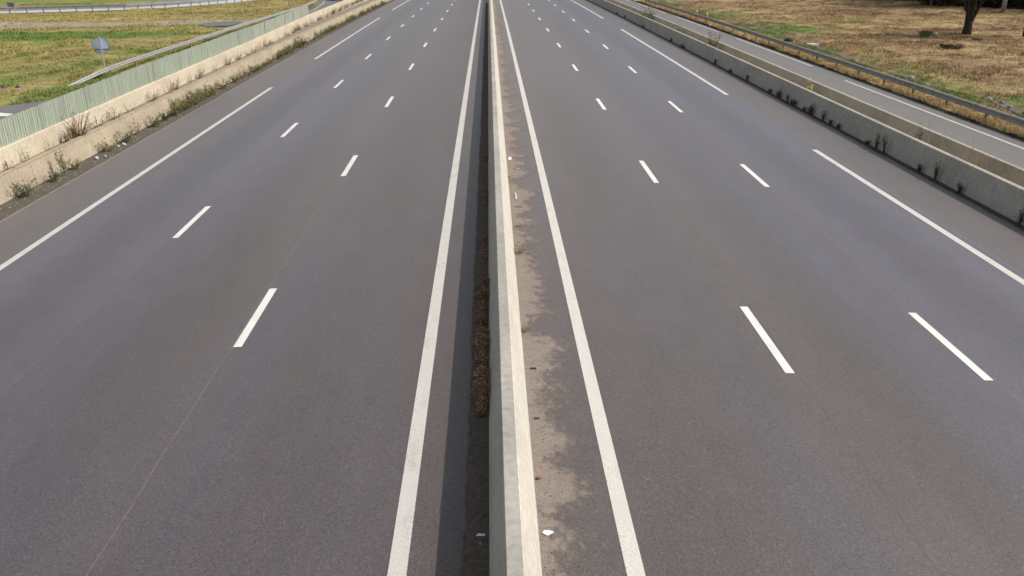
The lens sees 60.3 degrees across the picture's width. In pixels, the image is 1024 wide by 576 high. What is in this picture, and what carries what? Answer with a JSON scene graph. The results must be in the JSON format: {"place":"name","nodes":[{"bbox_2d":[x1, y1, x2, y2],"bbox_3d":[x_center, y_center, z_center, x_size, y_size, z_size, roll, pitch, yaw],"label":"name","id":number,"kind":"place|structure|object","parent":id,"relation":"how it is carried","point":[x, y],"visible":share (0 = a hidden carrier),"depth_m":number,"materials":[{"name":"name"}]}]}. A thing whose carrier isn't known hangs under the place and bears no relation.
{"place":"outdoors","nodes":[
{"label":"outdoors","id":0,"kind":"place"},
{"bbox_2d":[0,42,203,105],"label":"field grass","id":1,"kind":"structure","parent":0,"point":[80,54],"depth_m":60.98,"materials":[{"name":"green plant"}]},
{"bbox_2d":[0,0,223,10],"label":"ramp road","id":2,"kind":"structure","parent":0,"point":[107,7],"depth_m":127.27,"materials":[{"name":"grey asphalt"}]},
{"bbox_2d":[0,0,252,13],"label":"ramp shoulder","id":3,"kind":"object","parent":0,"point":[183,5],"visible":0.86,"depth_m":124.27},
{"bbox_2d":[9,5,315,104],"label":"verge grass","id":4,"kind":"structure","parent":0,"point":[64,89],"depth_m":53.23,"materials":[{"name":"green plant"}]},
{"bbox_2d":[0,0,342,119],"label":"slip road","id":5,"kind":"structure","parent":0,"point":[7,111],"depth_m":44.94,"materials":[{"name":"grey asphalt"}]},
{"bbox_2d":[459,3,488,575],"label":"roadside dirt","id":6,"kind":"structure","parent":0,"point":[476,504],"depth_m":13.10,"materials":[{"name":"soil"}]},
{"bbox_2d":[470,327,489,366],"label":"dead weeds","id":7,"kind":"object","parent":6,"relation":"on","point":[484,333],"visible":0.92,"depth_m":15.72,"materials":[{"name":"brown plant"}]},
{"bbox_2d":[470,364,490,416],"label":"dead weeds","id":8,"kind":"object","parent":6,"relation":"on","point":[481,369],"visible":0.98,"depth_m":14.18,"materials":[{"name":"brown plant"}]},
{"bbox_2d":[473,276,489,308],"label":"dead weeds","id":9,"kind":"object","parent":6,"relation":"on","point":[483,300],"visible":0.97,"depth_m":18.20,"materials":[{"name":"brown plant"}]},
{"bbox_2d":[475,306,487,327],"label":"dead weeds","id":10,"kind":"object","parent":6,"relation":"on","point":[482,312],"visible":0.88,"depth_m":17.07,"materials":[{"name":"brown plant"}]},
{"bbox_2d":[479,235,487,262],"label":"dead weeds","id":11,"kind":"object","parent":6,"relation":"on","point":[483,250],"visible":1,"depth_m":20.94,"materials":[{"name":"brown plant"}]},
{"bbox_2d":[481,190,486,205],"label":"dead weeds","id":12,"kind":"object","parent":6,"relation":"on","point":[484,196],"visible":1,"depth_m":25.11,"materials":[{"name":"brown plant"}]},
{"bbox_2d":[0,0,1023,575],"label":"motorway","id":13,"kind":"structure","parent":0,"point":[236,332],"depth_m":17.21,"materials":[{"name":"grey asphalt"}]},
{"bbox_2d":[488,0,541,575],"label":"median barrier","id":14,"kind":"object","parent":13,"relation":"on","point":[514,547],"visible":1,"depth_m":13.18,"materials":[{"name":"concrete"}]},
{"bbox_2d":[465,118,586,575],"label":"road crumbs","id":15,"kind":"object","parent":13,"relation":"on","point":[483,514],"visible":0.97,"depth_m":12.77,"materials":[{"name":"grey stone"}]},
{"bbox_2d":[589,0,1023,225],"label":"roadside barrier","id":16,"kind":"object","parent":13,"relation":"on","point":[1000,195],"visible":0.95,"depth_m":33.82,"materials":[{"name":"grey concrete"}]},
{"bbox_2d":[0,0,1023,136],"bbox_3d":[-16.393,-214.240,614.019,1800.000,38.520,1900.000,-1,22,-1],"label":"ground","id":17,"kind":"structure","parent":0,"point":[797,36],"depth_m":76.40,"materials":[{"name":"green plant"}]},
{"bbox_2d":[6,3,16,17],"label":"road sign","id":18,"kind":"object","parent":17,"relation":"on","point":[10,4],"visible":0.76,"depth_m":107.80,"materials":[{"name":"metal"}]},
{"bbox_2d":[92,36,109,66],"bbox_3d":[-27.437,-15.722,58.966,1.100,2.200,0.150,-4,22,-9],"label":"road sign","id":19,"kind":"object","parent":17,"relation":"on","point":[101,45],"visible":0.99,"depth_m":58.82,"materials":[{"name":"metal"}]},
{"bbox_2d":[0,0,247,13],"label":"guard rail","id":20,"kind":"object","parent":17,"relation":"on","point":[107,5],"visible":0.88,"depth_m":119.17,"materials":[{"name":"metal"}]},
{"bbox_2d":[0,0,319,59],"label":"field grass","id":21,"kind":"structure","parent":17,"relation":"on","point":[120,27],"depth_m":98.41,"materials":[{"name":"green plant"}]},
{"bbox_2d":[0,0,366,171],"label":"retaining wall","id":22,"kind":"structure","parent":17,"relation":"on","point":[34,144],"depth_m":40.17,"materials":[{"name":"beige concrete"}]},
{"bbox_2d":[0,26,253,147],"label":"noise fence","id":23,"kind":"object","parent":22,"relation":"on","point":[25,123],"visible":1,"depth_m":37.33,"materials":[{"name":"metal"}]},
{"bbox_2d":[0,0,374,172],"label":"barrier gap soil","id":24,"kind":"structure","parent":22,"relation":"on","point":[314,24],"depth_m":56.58,"materials":[{"name":"brown soil"}]},
{"bbox_2d":[60,127,70,142],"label":"weed","id":25,"kind":"object","parent":24,"relation":"on","point":[66,138],"visible":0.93,"depth_m":32.70,"materials":[{"name":"brown plant"}]},
{"bbox_2d":[60,110,96,137],"bbox_3d":[-16.523,-6.237,33.567,1.407,1.085,1.242,-14,25,-31],"label":"weed","id":26,"kind":"object","parent":24,"relation":"on","point":[82,133],"visible":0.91,"depth_m":33.51,"materials":[{"name":"brown plant"}]},
{"bbox_2d":[88,116,106,127],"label":"weed","id":27,"kind":"object","parent":24,"relation":"on","point":[99,123],"visible":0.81,"depth_m":35.39,"materials":[{"name":"brown plant"}]},
{"bbox_2d":[107,109,120,119],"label":"weed","id":28,"kind":"object","parent":24,"relation":"on","point":[116,117],"visible":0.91,"depth_m":36.96,"materials":[{"name":"beige plant"}]},
{"bbox_2d":[145,89,158,100],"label":"weed","id":29,"kind":"object","parent":24,"relation":"on","point":[157,94],"visible":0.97,"depth_m":41.42,"materials":[{"name":"brown plant"}]},
{"bbox_2d":[164,79,174,92],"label":"weed","id":30,"kind":"object","parent":24,"relation":"on","point":[171,89],"visible":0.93,"depth_m":43.65,"materials":[{"name":"brown plant"}]},
{"bbox_2d":[252,5,308,38],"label":"noise fence","id":31,"kind":"object","parent":22,"relation":"on","point":[266,26],"visible":1,"depth_m":69.74,"materials":[{"name":"metal"}]},
{"bbox_2d":[67,0,316,86],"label":"guard rail","id":32,"kind":"object","parent":17,"relation":"on","point":[110,68],"visible":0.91,"depth_m":65.26,"materials":[{"name":"metal"}]},
{"bbox_2d":[0,0,389,204],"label":"roadside barrier","id":33,"kind":"object","parent":17,"relation":"on","point":[81,148],"visible":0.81,"depth_m":36.76,"materials":[{"name":"beige concrete"}]},
{"bbox_2d":[0,0,394,220],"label":"gutter soil","id":34,"kind":"structure","parent":17,"relation":"on","point":[30,199],"depth_m":34.87,"materials":[{"name":"soil"}]},
{"bbox_2d":[8,178,37,196],"bbox_3d":[-15.641,-3.227,28.306,1.030,0.570,1.013,-1,22,-1],"label":"weed","id":35,"kind":"object","parent":34,"relation":"on","point":[29,188],"visible":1,"depth_m":28.28,"materials":[{"name":"green plant"}]},
{"bbox_2d":[47,168,63,181],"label":"weed","id":36,"kind":"object","parent":34,"relation":"on","point":[54,176],"visible":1,"depth_m":30.17,"materials":[{"name":"green plant"}]},
{"bbox_2d":[54,150,66,175],"bbox_3d":[-15.730,-4.358,30.721,0.446,0.913,0.361,5,22,13],"label":"weed","id":37,"kind":"object","parent":34,"relation":"on","point":[61,166],"visible":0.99,"depth_m":30.72,"materials":[{"name":"green plant"}]},
{"bbox_2d":[64,158,80,168],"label":"weed","id":38,"kind":"object","parent":34,"relation":"on","point":[77,164],"visible":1,"depth_m":31.75,"materials":[{"name":"green plant"}]},
{"bbox_2d":[95,138,118,150],"bbox_3d":[-15.852,-5.603,34.536,0.973,0.460,0.988,-1,22,-1],"label":"weed","id":39,"kind":"object","parent":34,"relation":"on","point":[106,146],"visible":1,"depth_m":34.49,"materials":[{"name":"green plant"}]},
{"bbox_2d":[115,130,134,142],"bbox_3d":[-15.772,-6.265,36.077,0.884,0.568,0.797,-1,22,-1],"label":"weed","id":40,"kind":"object","parent":34,"relation":"on","point":[126,136],"visible":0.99,"depth_m":36.01,"materials":[{"name":"green plant"}]},
{"bbox_2d":[131,115,142,133],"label":"weed","id":41,"kind":"object","parent":34,"relation":"on","point":[137,129],"visible":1,"depth_m":37.56,"materials":[{"name":"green plant"}]},
{"bbox_2d":[146,115,164,126],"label":"weed","id":42,"kind":"object","parent":34,"relation":"on","point":[154,122],"visible":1,"depth_m":39.15,"materials":[{"name":"green plant"}]},
{"bbox_2d":[157,111,171,120],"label":"weed","id":43,"kind":"object","parent":34,"relation":"on","point":[163,118],"visible":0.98,"depth_m":40.42,"materials":[{"name":"green plant"}]},
{"bbox_2d":[0,29,337,215],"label":"weeds","id":44,"kind":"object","parent":34,"relation":"on","point":[58,180],"depth_m":35.14,"materials":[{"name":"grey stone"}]},
{"bbox_2d":[163,105,181,115],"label":"weed","id":45,"kind":"object","parent":34,"relation":"on","point":[174,113],"visible":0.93,"depth_m":41.58,"materials":[{"name":"green plant"}]},
{"bbox_2d":[168,97,187,109],"bbox_3d":[-16.124,-8.863,42.561,1.002,0.698,0.844,-1,22,-1],"label":"weed","id":46,"kind":"object","parent":34,"relation":"on","point":[177,102],"visible":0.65,"depth_m":42.51,"materials":[{"name":"green plant"}]},
{"bbox_2d":[171,99,186,113],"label":"weed","id":47,"kind":"object","parent":34,"relation":"on","point":[182,108],"visible":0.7,"depth_m":42.18,"materials":[{"name":"green plant"}]},
{"bbox_2d":[174,98,194,109],"bbox_3d":[-15.979,-9.022,43.123,0.912,0.584,0.903,-1,22,-1],"label":"weed","id":48,"kind":"object","parent":34,"relation":"on","point":[187,106],"visible":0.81,"depth_m":43.12,"materials":[{"name":"green plant"}]},
{"bbox_2d":[178,95,196,107],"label":"weed","id":49,"kind":"object","parent":34,"relation":"on","point":[190,101],"visible":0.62,"depth_m":43.60,"materials":[{"name":"green plant"}]},
{"bbox_2d":[183,93,202,103],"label":"weed","id":50,"kind":"object","parent":34,"relation":"on","point":[200,99],"visible":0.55,"depth_m":44.59,"materials":[{"name":"green plant"}]},
{"bbox_2d":[187,89,201,102],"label":"weed","id":51,"kind":"object","parent":34,"relation":"on","point":[190,92],"visible":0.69,"depth_m":44.85,"materials":[{"name":"green plant"}]},
{"bbox_2d":[196,86,209,99],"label":"weed","id":52,"kind":"object","parent":34,"relation":"on","point":[205,97],"visible":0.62,"depth_m":46.07,"materials":[{"name":"green plant"}]},
{"bbox_2d":[203,84,216,95],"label":"weed","id":53,"kind":"object","parent":34,"relation":"on","point":[210,93],"visible":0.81,"depth_m":46.89,"materials":[{"name":"green plant"}]},
{"bbox_2d":[205,84,218,94],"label":"weed","id":54,"kind":"object","parent":34,"relation":"on","point":[215,87],"visible":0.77,"depth_m":47.42,"materials":[{"name":"green plant"}]},
{"bbox_2d":[214,79,230,88],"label":"weed","id":55,"kind":"object","parent":34,"relation":"on","point":[224,86],"visible":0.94,"depth_m":49.47,"materials":[{"name":"green plant"}]},
{"bbox_2d":[229,74,241,82],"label":"weed","id":56,"kind":"object","parent":34,"relation":"on","point":[234,80],"visible":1,"depth_m":51.76,"materials":[{"name":"green plant"}]},
{"bbox_2d":[248,64,260,70],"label":"weed","id":57,"kind":"object","parent":34,"relation":"on","point":[255,67],"visible":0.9,"depth_m":56.30,"materials":[{"name":"green plant"}]},
{"bbox_2d":[274,52,285,57],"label":"weed","id":58,"kind":"object","parent":34,"relation":"on","point":[277,55],"visible":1,"depth_m":62.67,"materials":[{"name":"green plant"}]},
{"bbox_2d":[294,35,309,46],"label":"weed","id":59,"kind":"object","parent":34,"relation":"on","point":[301,41],"visible":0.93,"depth_m":69.69,"materials":[{"name":"green plant"}]},
{"bbox_2d":[197,21,242,25],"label":"tarmac patch","id":60,"kind":"object","parent":17,"relation":"on","point":[225,23],"visible":1,"depth_m":93.87,"materials":[{"name":"grey asphalt"}]},
{"bbox_2d":[784,38,792,41],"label":"rock","id":61,"kind":"object","parent":17,"relation":"on","point":[788,39],"visible":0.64,"depth_m":69.22,"materials":[{"name":"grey stone"}]},
{"bbox_2d":[632,0,1023,140],"bbox_3d":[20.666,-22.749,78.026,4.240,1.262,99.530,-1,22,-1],"label":"verge grass","id":62,"kind":"structure","parent":17,"relation":"on","point":[979,116],"depth_m":50.33,"materials":[{"name":"brown plant"}]},
{"bbox_2d":[644,0,1023,126],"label":"guard rail","id":63,"kind":"object","parent":17,"relation":"on","point":[986,110],"visible":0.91,"depth_m":47.77,"materials":[{"name":"metal"}]},
{"bbox_2d":[917,30,934,36],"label":"shrub","id":64,"kind":"object","parent":17,"relation":"on","point":[925,33],"visible":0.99,"depth_m":71.20,"materials":[{"name":"green plant"}]},
{"bbox_2d":[940,43,953,48],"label":"shrub","id":65,"kind":"object","parent":17,"relation":"on","point":[950,46],"visible":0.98,"depth_m":63.34,"materials":[{"name":"green plant"}]},
{"bbox_2d":[953,44,964,48],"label":"shrub","id":66,"kind":"object","parent":17,"relation":"on","point":[959,46],"visible":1,"depth_m":63.23,"materials":[{"name":"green plant"}]},
{"bbox_2d":[955,0,984,34],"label":"tree","id":67,"kind":"object","parent":17,"relation":"on","point":[971,13],"visible":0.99,"depth_m":71.74,"materials":[{"name":"brown plant"}]},
{"bbox_2d":[933,0,955,6],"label":"shrub","id":68,"kind":"object","parent":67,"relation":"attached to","point":[942,3],"visible":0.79,"depth_m":106.95,"materials":[{"name":"green plant"}]},
{"bbox_2d":[943,0,966,6],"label":"shrub","id":69,"kind":"object","parent":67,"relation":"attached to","point":[958,5],"visible":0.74,"depth_m":106.25,"materials":[{"name":"green plant"}]},
{"bbox_2d":[966,0,994,7],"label":"shrub","id":70,"kind":"object","parent":67,"relation":"attached to","point":[987,1],"visible":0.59,"depth_m":102.90,"materials":[{"name":"green plant"}]},
{"bbox_2d":[1000,0,1006,12],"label":"tree","id":71,"kind":"object","parent":17,"relation":"on","point":[1003,6],"visible":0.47,"depth_m":94.95,"materials":[{"name":"brown plant"}]},
{"bbox_2d":[991,0,1015,7],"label":"shrub","id":72,"kind":"object","parent":17,"relation":"on","point":[1001,1],"visible":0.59,"depth_m":101.94,"materials":[{"name":"green plant"}]},
{"bbox_2d":[1007,0,1023,9],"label":"shrub","id":73,"kind":"object","parent":17,"relation":"on","point":[1019,5],"visible":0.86,"depth_m":100.65,"materials":[{"name":"green plant"}]},
{"bbox_2d":[493,3,597,575],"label":"sand","id":74,"kind":"structure","parent":0,"point":[538,350],"depth_m":14.79,"materials":[{"name":"brown sand"}]},
{"bbox_2d":[515,246,528,253],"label":"weed","id":75,"kind":"object","parent":74,"relation":"on","point":[521,251],"visible":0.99,"depth_m":20.74,"materials":[{"name":"brown plant"}]},
{"bbox_2d":[542,530,553,535],"bbox_3d":[0.447,3.030,10.921,0.124,0.016,0.103,13,25,31],"label":"paper scrap","id":76,"kind":"object","parent":74,"relation":"on","point":[547,532],"visible":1,"depth_m":10.92,"materials":[{"name":"white paper"}]},
{"bbox_2d":[587,0,1023,230],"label":"gutter dirt","id":77,"kind":"structure","parent":0,"point":[990,210],"depth_m":33.16,"materials":[{"name":"soil"}]},
{"bbox_2d":[874,134,880,148],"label":"weed","id":78,"kind":"object","parent":77,"relation":"on","point":[878,139],"visible":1,"depth_m":33.16,"materials":[{"name":"green plant"}]},
{"bbox_2d":[882,132,888,152],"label":"weed","id":79,"kind":"object","parent":77,"relation":"on","point":[884,145],"visible":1,"depth_m":32.48,"materials":[{"name":"green plant"}]},
{"bbox_2d":[933,160,941,180],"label":"weed","id":80,"kind":"object","parent":77,"relation":"on","point":[936,170],"visible":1,"depth_m":28.78,"materials":[{"name":"green plant"}]},
{"bbox_2d":[956,182,962,192],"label":"weed","id":81,"kind":"object","parent":77,"relation":"on","point":[959,188],"visible":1,"depth_m":27.34,"materials":[{"name":"green plant"}]},
{"bbox_2d":[1014,208,1023,224],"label":"weed","id":82,"kind":"object","parent":77,"relation":"on","point":[1020,220],"visible":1,"depth_m":24.25,"materials":[{"name":"green plant"}]},
{"bbox_2d":[616,0,1023,168],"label":"slip road","id":83,"kind":"structure","parent":0,"point":[1007,148],"depth_m":43.56,"materials":[{"name":"grey asphalt"}]},
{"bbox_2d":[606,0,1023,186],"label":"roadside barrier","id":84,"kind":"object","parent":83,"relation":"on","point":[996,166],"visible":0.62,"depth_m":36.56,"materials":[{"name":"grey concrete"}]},
{"bbox_2d":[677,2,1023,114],"bbox_3d":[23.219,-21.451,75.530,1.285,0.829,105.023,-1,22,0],"label":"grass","id":85,"kind":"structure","parent":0,"point":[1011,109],"depth_m":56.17,"materials":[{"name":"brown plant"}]},
{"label":"gap soil between barriers","id":86,"kind":"object","parent":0,"visible":0},
{"bbox_2d":[640,3,657,18],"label":"weed","id":87,"kind":"object","parent":86,"relation":"on","point":[651,13],"visible":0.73,"depth_m":85.60,"materials":[{"name":"green plant"}]},
{"bbox_2d":[707,29,720,47],"bbox_3d":[13.871,-16.998,60.858,1.121,1.654,1.125,7,23,19],"label":"weed","id":88,"kind":"object","parent":86,"relation":"on","point":[716,42],"visible":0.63,"depth_m":60.82,"materials":[{"name":"green plant"}]},
{"bbox_2d":[914,124,922,139],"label":"weed","id":89,"kind":"object","parent":86,"relation":"on","point":[919,133],"visible":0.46,"depth_m":32.02,"materials":[{"name":"green plant"}]},
{"bbox_2d":[967,138,975,162],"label":"weed","id":90,"kind":"object","parent":86,"relation":"on","point":[969,159],"visible":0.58,"depth_m":28.55,"materials":[{"name":"brown plant"}]}
]}

